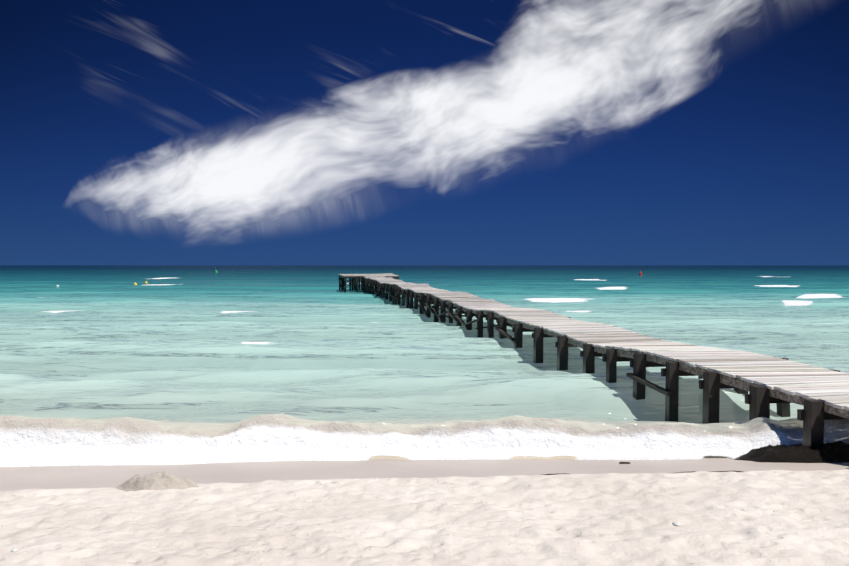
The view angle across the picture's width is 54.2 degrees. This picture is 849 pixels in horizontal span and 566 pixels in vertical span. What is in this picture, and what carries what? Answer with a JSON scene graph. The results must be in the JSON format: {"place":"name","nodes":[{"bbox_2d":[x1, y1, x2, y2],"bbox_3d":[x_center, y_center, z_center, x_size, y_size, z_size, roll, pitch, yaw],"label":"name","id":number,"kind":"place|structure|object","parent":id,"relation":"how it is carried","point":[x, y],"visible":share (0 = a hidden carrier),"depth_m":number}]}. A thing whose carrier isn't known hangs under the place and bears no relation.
{"place":"outdoors","nodes":[
{"label":"outdoors","id":0,"kind":"place"},
{"bbox_2d":[0,265,848,466],"bbox_3d":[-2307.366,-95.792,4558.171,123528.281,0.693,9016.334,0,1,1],"label":"sea water","id":1,"kind":"structure","parent":0,"point":[164,365],"depth_m":18.91},
{"bbox_2d":[338,276,845,448],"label":"pier posts","id":2,"kind":"object","parent":1,"relation":"in","point":[813,415],"visible":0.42,"depth_m":13.41},
{"bbox_2d":[339,275,848,418],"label":"pier beams","id":3,"kind":"structure","parent":2,"relation":"on","point":[745,385],"depth_m":11.83},
{"bbox_2d":[338,273,848,409],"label":"pier deck planks","id":4,"kind":"object","parent":3,"relation":"on","point":[826,386],"visible":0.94,"depth_m":13.20},
{"bbox_2d":[0,455,848,565],"bbox_3d":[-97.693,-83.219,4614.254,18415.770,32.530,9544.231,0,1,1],"label":"sand ground","id":5,"kind":"structure","parent":0,"point":[379,510],"depth_m":5.88},
{"bbox_2d":[116,471,198,491],"bbox_3d":[-2.287,1.723,7.068,1.150,0.245,0.650,0,1,1],"label":"sand mound","id":6,"kind":"object","parent":5,"relation":"on","point":[164,480],"visible":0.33,"depth_m":7.00},
{"bbox_2d":[11,521,680,551],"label":"pebbles","id":7,"kind":"object","parent":5,"relation":"on","point":[675,523],"visible":0.96,"depth_m":5.44},
{"bbox_2d":[678,471,743,472],"bbox_3d":[2.706,1.779,7.716,2.000,0.073,0.125,0,1,-5],"label":"seagrass wrack line","id":8,"kind":"object","parent":5,"relation":"on","point":[715,471],"visible":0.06,"depth_m":7.70},
{"bbox_2d":[704,441,848,462],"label":"seaweed pile","id":9,"kind":"object","parent":5,"relation":"on","point":[836,452],"visible":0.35,"depth_m":8.70},
{"bbox_2d":[0,0,848,264],"label":"sky","id":10,"kind":"structure","parent":0,"point":[133,132]}
]}

